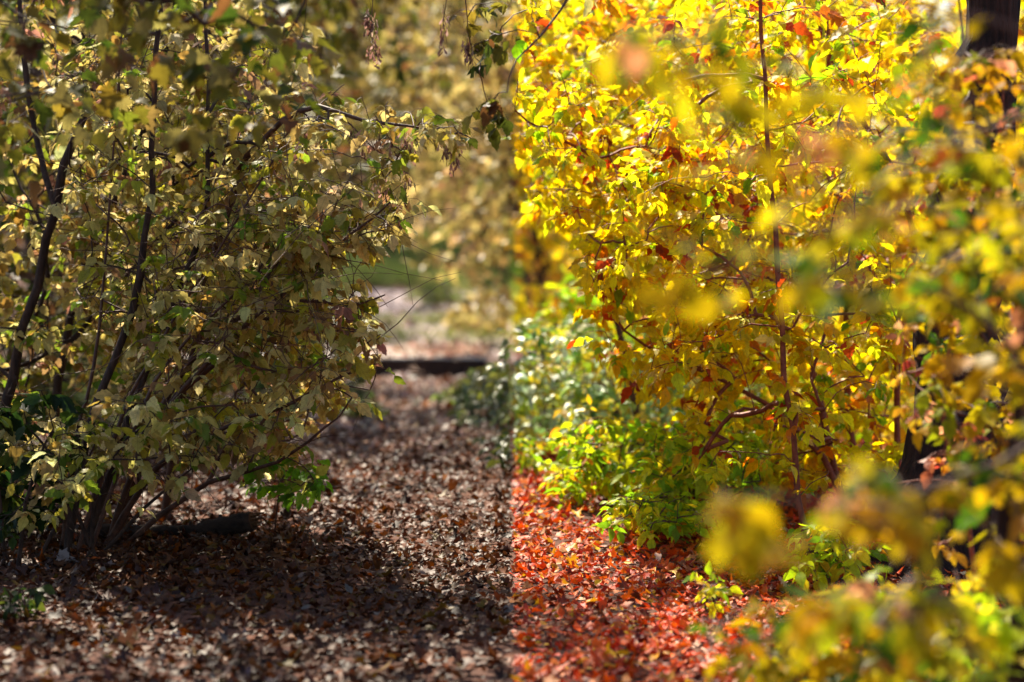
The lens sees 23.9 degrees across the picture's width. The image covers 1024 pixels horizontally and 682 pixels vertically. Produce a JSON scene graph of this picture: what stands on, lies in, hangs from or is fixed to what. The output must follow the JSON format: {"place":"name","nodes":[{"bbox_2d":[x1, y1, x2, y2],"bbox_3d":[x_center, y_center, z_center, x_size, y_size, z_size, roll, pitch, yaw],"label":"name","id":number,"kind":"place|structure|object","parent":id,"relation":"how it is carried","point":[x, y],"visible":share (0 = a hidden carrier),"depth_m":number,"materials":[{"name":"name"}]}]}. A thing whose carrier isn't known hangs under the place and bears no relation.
{"place":"outdoors","nodes":[
{"label":"outdoors","id":0,"kind":"place"},
{"bbox_2d":[317,290,522,360],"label":"path","id":1,"kind":"structure","parent":0,"point":[385,308],"depth_m":33.57,"materials":[{"name":"grey gravel"}]},
{"bbox_2d":[0,376,885,681],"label":"path","id":2,"kind":"structure","parent":0,"point":[466,652],"depth_m":7.24,"materials":[{"name":"soil"}]},
{"bbox_2d":[0,578,55,619],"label":"shrub","id":3,"kind":"object","parent":2,"relation":"on","point":[35,602],"visible":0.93,"depth_m":6.82,"materials":[{"name":"green plant"}]},
{"bbox_2d":[31,552,75,565],"bbox_3d":[-1.486,0.708,7.814,0.220,0.034,0.026,2,3,42],"label":"broken stick","id":4,"kind":"object","parent":2,"relation":"on","point":[47,558],"visible":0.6,"depth_m":7.80,"materials":[{"name":"brown wood"}]},
{"bbox_2d":[0,334,287,562],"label":"bush","id":5,"kind":"object","parent":2,"relation":"on","point":[53,469],"visible":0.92,"depth_m":7.60,"materials":[{"name":"green plant"}]},
{"bbox_2d":[58,95,306,554],"bbox_3d":[-1.010,-0.074,8.065,0.804,1.620,1.153,1,3,20],"label":"slim sapling","id":6,"kind":"object","parent":2,"relation":"on","point":[194,232],"visible":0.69,"depth_m":7.85,"materials":[{"name":"green plant"}]},
{"bbox_2d":[81,115,459,547],"bbox_3d":[-0.882,-0.013,8.317,1.421,1.492,2.090,0,3,0],"label":"arching shrub","id":7,"kind":"object","parent":2,"relation":"on","point":[306,319],"visible":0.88,"depth_m":7.77,"materials":[{"name":"green plant"}]},
{"bbox_2d":[85,167,455,558],"bbox_3d":[-0.921,0.080,8.034,0.960,1.314,1.230,-2,3,-41],"label":"slim sapling","id":8,"kind":"object","parent":2,"relation":"on","point":[194,319],"visible":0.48,"depth_m":7.77,"materials":[{"name":"green plant"}]},
{"bbox_2d":[253,306,378,402],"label":"shrub","id":9,"kind":"object","parent":2,"relation":"on","point":[360,383],"visible":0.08,"depth_m":15.65,"materials":[{"name":"green plant"}]},
{"bbox_2d":[327,394,390,418],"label":"shrub","id":10,"kind":"object","parent":2,"relation":"on","point":[350,412],"visible":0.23,"depth_m":14.25,"materials":[{"name":"green plant"}]},
{"bbox_2d":[0,427,891,681],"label":"twig litter","id":11,"kind":"object","parent":2,"relation":"on","point":[215,505],"visible":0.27,"depth_m":7.62,"materials":[{"name":"brown plant"}]},
{"bbox_2d":[484,431,563,475],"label":"shrub","id":12,"kind":"object","parent":2,"relation":"on","point":[525,457],"visible":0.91,"depth_m":10.68,"materials":[{"name":"green plant"}]},
{"bbox_2d":[618,0,917,554],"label":"golden sapling","id":13,"kind":"object","parent":2,"relation":"on","point":[840,345],"visible":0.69,"depth_m":8.45,"materials":[{"name":"yellow plant"}]},
{"bbox_2d":[725,609,845,681],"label":"shrub","id":14,"kind":"object","parent":2,"relation":"on","point":[780,663],"visible":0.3,"depth_m":5.37,"materials":[{"name":"yellow plant"}]},
{"bbox_2d":[592,2,1023,332],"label":"sapling","id":15,"kind":"object","parent":2,"relation":"on","point":[819,298],"visible":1,"depth_m":3.41,"materials":[{"name":"yellow plant"}]},
{"bbox_2d":[782,520,889,591],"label":"shrub","id":16,"kind":"object","parent":2,"relation":"on","point":[825,554],"visible":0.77,"depth_m":7.41,"materials":[{"name":"green plant"}]},
{"bbox_2d":[687,456,1003,681],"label":"sapling","id":17,"kind":"object","parent":2,"relation":"on","point":[816,628],"visible":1,"depth_m":3.55,"materials":[{"name":"yellow plant"}]},
{"bbox_2d":[806,563,983,681],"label":"shrub","id":18,"kind":"object","parent":2,"relation":"on","point":[871,657],"visible":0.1,"depth_m":5.21,"materials":[{"name":"yellow plant"}]},
{"bbox_2d":[0,222,1012,427],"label":"grass","id":19,"kind":"structure","parent":0,"point":[380,276],"depth_m":47.05,"materials":[{"name":"green plant"}]},
{"bbox_2d":[0,149,1012,606],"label":"ground","id":20,"kind":"structure","parent":0,"point":[382,287],"depth_m":16.65,"materials":[{"name":"soil"}]},
{"bbox_2d":[0,389,104,565],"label":"bush","id":21,"kind":"object","parent":20,"relation":"on","point":[11,420],"visible":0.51,"depth_m":7.76,"materials":[{"name":"green plant"}]},
{"bbox_2d":[0,56,108,471],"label":"shrub","id":22,"kind":"object","parent":20,"relation":"on","point":[25,276],"visible":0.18,"depth_m":11.15,"materials":[{"name":"green plant"}]},
{"bbox_2d":[0,0,202,316],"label":"autumn tree","id":23,"kind":"object","parent":20,"relation":"on","point":[60,29],"visible":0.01,"depth_m":21.89,"materials":[{"name":"yellow plant"}]},
{"bbox_2d":[21,8,216,548],"bbox_3d":[-1.413,-0.313,8.198,0.730,2.084,1.521,0,3,0],"label":"slim sapling","id":24,"kind":"object","parent":20,"relation":"on","point":[108,220],"visible":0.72,"depth_m":8.13,"materials":[{"name":"green plant"}]},
{"bbox_2d":[0,0,243,440],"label":"maple sapling","id":25,"kind":"object","parent":20,"relation":"on","point":[40,335],"visible":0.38,"depth_m":8.75,"materials":[{"name":"green plant"}]},
{"bbox_2d":[44,92,239,460],"bbox_3d":[-1.876,-0.368,12.478,1.091,1.951,2.365,-1,3,-12],"label":"shrub","id":26,"kind":"object","parent":20,"relation":"on","point":[115,390],"visible":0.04,"depth_m":12.28,"materials":[{"name":"green plant"}]},
{"bbox_2d":[0,0,354,210],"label":"overhanging maple","id":27,"kind":"object","parent":20,"relation":"on","point":[194,70],"visible":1,"depth_m":6.04,"materials":[{"name":"green plant"}]},
{"bbox_2d":[42,0,327,445],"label":"maple sapling","id":28,"kind":"object","parent":20,"relation":"on","point":[304,68],"visible":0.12,"depth_m":9.15,"materials":[{"name":"green plant"}]},
{"bbox_2d":[0,0,374,391],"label":"autumn tree","id":29,"kind":"object","parent":20,"relation":"on","point":[339,42],"visible":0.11,"depth_m":15.82,"materials":[{"name":"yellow plant"}]},
{"bbox_2d":[44,0,340,551],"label":"maple sapling","id":30,"kind":"object","parent":20,"relation":"on","point":[71,193],"visible":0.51,"depth_m":8.12,"materials":[{"name":"green plant"}]},
{"bbox_2d":[0,0,388,299],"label":"autumn tree","id":31,"kind":"object","parent":20,"relation":"on","point":[343,93],"visible":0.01,"depth_m":34.69,"materials":[{"name":"yellow plant"}]},
{"bbox_2d":[67,1,391,232],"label":"autumn tree","id":32,"kind":"object","parent":20,"relation":"on","point":[296,9],"visible":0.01,"depth_m":47.69,"materials":[{"name":"yellow plant"}]},
{"bbox_2d":[1,0,462,379],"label":"autumn tree","id":33,"kind":"object","parent":20,"relation":"on","point":[399,66],"visible":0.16,"depth_m":17.61,"materials":[{"name":"green plant"}]},
{"bbox_2d":[59,0,404,292],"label":"autumn tree","id":34,"kind":"object","parent":20,"relation":"on","point":[350,64],"visible":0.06,"depth_m":25.91,"materials":[{"name":"yellow plant"}]},
{"bbox_2d":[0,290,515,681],"bbox_3d":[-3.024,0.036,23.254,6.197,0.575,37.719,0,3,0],"label":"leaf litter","id":35,"kind":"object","parent":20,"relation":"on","point":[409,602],"visible":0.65,"depth_m":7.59,"materials":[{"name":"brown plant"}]},
{"bbox_2d":[56,548,77,561],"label":"fallen leaf","id":36,"kind":"object","parent":35,"relation":"on","point":[63,554],"visible":0.87,"depth_m":7.77,"materials":[{"name":"grey plant"}]},
{"bbox_2d":[95,512,263,537],"bbox_3d":[-1.167,0.649,8.516,0.606,0.106,0.081,0,3,7],"label":"fallen log","id":37,"kind":"object","parent":35,"relation":"on","point":[240,523],"visible":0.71,"depth_m":8.48,"materials":[{"name":"brown wood"}]},
{"bbox_2d":[227,453,333,532],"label":"green seedling","id":38,"kind":"object","parent":20,"relation":"on","point":[313,487],"visible":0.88,"depth_m":8.30,"materials":[{"name":"green plant"}]},
{"bbox_2d":[160,82,482,521],"bbox_3d":[-0.794,-0.082,8.219,0.749,1.649,1.905,-2,3,-37],"label":"drooping branch sapling","id":39,"kind":"object","parent":20,"relation":"on","point":[316,132],"visible":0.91,"depth_m":7.76,"materials":[{"name":"green plant"}]},
{"bbox_2d":[240,0,413,291],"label":"autumn tree","id":40,"kind":"object","parent":20,"relation":"on","point":[359,18],"visible":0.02,"depth_m":39.62,"materials":[{"name":"yellow plant"}]},
{"bbox_2d":[184,346,488,376],"bbox_3d":[-1.400,0.203,19.909,2.400,0.230,2.040,0,3,0],"label":"log","id":41,"kind":"object","parent":20,"relation":"on","point":[437,366],"visible":0.17,"depth_m":18.89,"materials":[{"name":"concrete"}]},
{"bbox_2d":[257,1,485,233],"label":"autumn tree","id":42,"kind":"object","parent":20,"relation":"on","point":[348,152],"visible":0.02,"depth_m":60.99,"materials":[{"name":"yellow plant"}]},
{"bbox_2d":[265,0,513,259],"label":"autumn tree","id":43,"kind":"object","parent":20,"relation":"on","point":[370,89],"visible":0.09,"depth_m":53.73,"materials":[{"name":"yellow plant"}]},
{"bbox_2d":[401,270,476,306],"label":"shrub","id":44,"kind":"object","parent":20,"relation":"on","point":[434,296],"visible":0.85,"depth_m":36.56,"materials":[{"name":"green plant"}]},
{"bbox_2d":[431,381,482,407],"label":"shrub","id":45,"kind":"object","parent":20,"relation":"on","point":[451,393],"visible":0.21,"depth_m":15.13,"materials":[{"name":"green plant"}]},
{"bbox_2d":[354,0,577,246],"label":"autumn tree","id":46,"kind":"object","parent":20,"relation":"on","point":[438,197],"visible":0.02,"depth_m":57.82,"materials":[{"name":"yellow plant"}]},
{"bbox_2d":[364,0,583,343],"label":"autumn tree","id":47,"kind":"object","parent":20,"relation":"on","point":[449,267],"visible":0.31,"depth_m":23.96,"materials":[{"name":"yellow plant"}]},
{"bbox_2d":[437,289,511,336],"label":"shrub","id":48,"kind":"object","parent":20,"relation":"on","point":[493,317],"visible":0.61,"depth_m":25.48,"materials":[{"name":"yellow plant"}]},
{"bbox_2d":[363,0,619,298],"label":"autumn tree","id":49,"kind":"object","parent":20,"relation":"on","point":[526,273],"visible":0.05,"depth_m":35.87,"materials":[{"name":"yellow plant"}]},
{"bbox_2d":[446,362,538,430],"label":"shrub","id":50,"kind":"object","parent":20,"relation":"on","point":[474,404],"visible":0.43,"depth_m":13.43,"materials":[{"name":"green plant"}]},
{"bbox_2d":[0,0,1023,223],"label":"distant woodland","id":51,"kind":"object","parent":20,"relation":"on","point":[945,53],"visible":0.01,"depth_m":75.83,"materials":[{"name":"yellow plant"}]},
{"bbox_2d":[361,0,715,339],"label":"autumn tree","id":52,"kind":"object","parent":20,"relation":"on","point":[481,222],"visible":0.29,"depth_m":20.70,"materials":[{"name":"yellow plant"}]},
{"bbox_2d":[471,312,616,456],"bbox_3d":[0.173,0.240,12.222,0.743,0.781,1.947,0,3,0],"label":"shrub","id":53,"kind":"object","parent":20,"relation":"on","point":[494,387],"visible":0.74,"depth_m":11.83,"materials":[{"name":"green plant"}]},
{"bbox_2d":[408,0,700,236],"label":"autumn tree","id":54,"kind":"object","parent":20,"relation":"on","point":[421,19],"visible":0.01,"depth_m":59.35,"materials":[{"name":"yellow plant"}]},
{"bbox_2d":[411,0,764,340],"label":"autumn tree","id":55,"kind":"object","parent":20,"relation":"on","point":[502,74],"visible":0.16,"depth_m":19.74,"materials":[{"name":"yellow plant"}]},
{"bbox_2d":[519,264,666,409],"bbox_3d":[0.595,0.022,15.513,1.162,1.032,2.216,0,3,0],"label":"shrub","id":56,"kind":"object","parent":20,"relation":"on","point":[564,299],"visible":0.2,"depth_m":14.89,"materials":[{"name":"green plant"}]},
{"bbox_2d":[530,394,685,509],"bbox_3d":[0.424,0.470,9.914,0.698,0.488,1.359,0,3,0],"label":"shrub","id":57,"kind":"object","parent":20,"relation":"on","point":[593,453],"visible":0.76,"depth_m":9.57,"materials":[{"name":"green plant"}]},
{"bbox_2d":[499,0,734,428],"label":"golden sapling","id":58,"kind":"object","parent":20,"relation":"on","point":[566,33],"visible":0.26,"depth_m":10.09,"materials":[{"name":"yellow plant"}]},
{"bbox_2d":[553,333,702,464],"bbox_3d":[0.584,0.298,11.605,0.817,0.748,1.940,0,3,0],"label":"shrub","id":59,"kind":"object","parent":20,"relation":"on","point":[616,408],"visible":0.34,"depth_m":11.02,"materials":[{"name":"green plant"}]},
{"bbox_2d":[428,0,860,294],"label":"autumn tree","id":60,"kind":"object","parent":20,"relation":"on","point":[474,95],"depth_m":29.41,"materials":[{"name":"yellow plant"}]},
{"bbox_2d":[590,484,721,549],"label":"shrub","id":61,"kind":"object","parent":20,"relation":"on","point":[657,514],"visible":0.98,"depth_m":8.49,"materials":[{"name":"green plant"}]},
{"bbox_2d":[501,62,856,525],"bbox_3d":[0.611,-0.180,9.111,1.382,1.814,1.736,0,3,0],"label":"golden sapling","id":62,"kind":"object","parent":20,"relation":"on","point":[560,149],"visible":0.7,"depth_m":8.74,"materials":[{"name":"yellow plant"}]},
{"bbox_2d":[610,407,787,526],"bbox_3d":[0.758,0.501,9.422,0.770,0.534,1.530,0,3,0],"label":"shrub","id":63,"kind":"object","parent":20,"relation":"on","point":[671,459],"visible":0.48,"depth_m":8.94,"materials":[{"name":"green plant"}]},
{"bbox_2d":[567,0,919,454],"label":"golden sapling","id":64,"kind":"object","parent":20,"relation":"on","point":[818,64],"visible":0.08,"depth_m":11.74,"materials":[{"name":"yellow plant"}]},
{"bbox_2d":[686,388,840,500],"bbox_3d":[1.060,0.459,10.427,0.738,0.501,1.570,0,3,11],"label":"shrub","id":65,"kind":"object","parent":20,"relation":"on","point":[752,420],"visible":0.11,"depth_m":10.11,"materials":[{"name":"green plant"}]},
{"bbox_2d":[507,298,1023,681],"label":"leaf litter","id":66,"kind":"object","parent":20,"relation":"on","point":[603,648],"visible":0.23,"depth_m":7.38,"materials":[{"name":"red plant"}]},
{"bbox_2d":[682,560,743,618],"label":"seedling","id":67,"kind":"object","parent":66,"relation":"on","point":[719,590],"visible":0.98,"depth_m":6.86,"materials":[{"name":"yellow plant"}]},
{"bbox_2d":[559,0,1023,324],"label":"autumn tree","id":68,"kind":"object","parent":20,"relation":"on","point":[953,23],"visible":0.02,"depth_m":23.63,"materials":[{"name":"yellow plant"}]},
{"bbox_2d":[709,0,959,508],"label":"golden sapling","id":69,"kind":"object","parent":20,"relation":"on","point":[890,369],"visible":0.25,"depth_m":9.23,"materials":[{"name":"yellow plant"}]},
{"bbox_2d":[746,0,1023,335],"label":"autumn tree","id":70,"kind":"object","parent":20,"relation":"on","point":[1006,315],"visible":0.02,"depth_m":21.94,"materials":[{"name":"yellow plant"}]},
{"bbox_2d":[847,0,1023,441],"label":"golden sapling","id":71,"kind":"object","parent":20,"relation":"on","point":[905,98],"visible":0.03,"depth_m":12.92,"materials":[{"name":"yellow plant"}]},
{"bbox_2d":[870,0,1020,578],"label":"old tree","id":72,"kind":"object","parent":20,"relation":"on","point":[989,35],"visible":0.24,"depth_m":7.88,"materials":[{"name":"brown plant"}]},
{"bbox_2d":[360,0,622,151],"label":"hanging branch","id":73,"kind":"object","parent":72,"relation":"hanging from","point":[487,111],"visible":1,"depth_m":7.32,"materials":[{"name":"green plant"}]},
{"bbox_2d":[872,0,1023,469],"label":"sapling","id":74,"kind":"object","parent":20,"relation":"on","point":[983,413],"visible":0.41,"depth_m":5.91,"materials":[{"name":"yellow plant"}]},
{"bbox_2d":[874,72,1023,606],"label":"sapling","id":75,"kind":"object","parent":20,"relation":"on","point":[1003,566],"visible":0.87,"depth_m":4.36,"materials":[{"name":"yellow plant"}]},
{"bbox_2d":[887,41,1023,613],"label":"rosy shrub","id":76,"kind":"object","parent":20,"relation":"on","point":[929,462],"visible":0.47,"depth_m":6.24,"materials":[{"name":"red plant"}]},
{"bbox_2d":[904,568,1023,681],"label":"shrub","id":77,"kind":"object","parent":20,"relation":"on","point":[993,620],"visible":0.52,"depth_m":4.82,"materials":[{"name":"yellow plant"}]},
{"bbox_2d":[935,121,1023,681],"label":"slim tree","id":78,"kind":"object","parent":20,"relation":"on","point":[1008,525],"visible":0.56,"depth_m":4.85,"materials":[{"name":"yellow plant"}]},
{"bbox_2d":[58,0,1022,126],"label":"sky","id":79,"kind":"structure","parent":0,"point":[943,3],"materials":[{"name":"white"}]}
]}

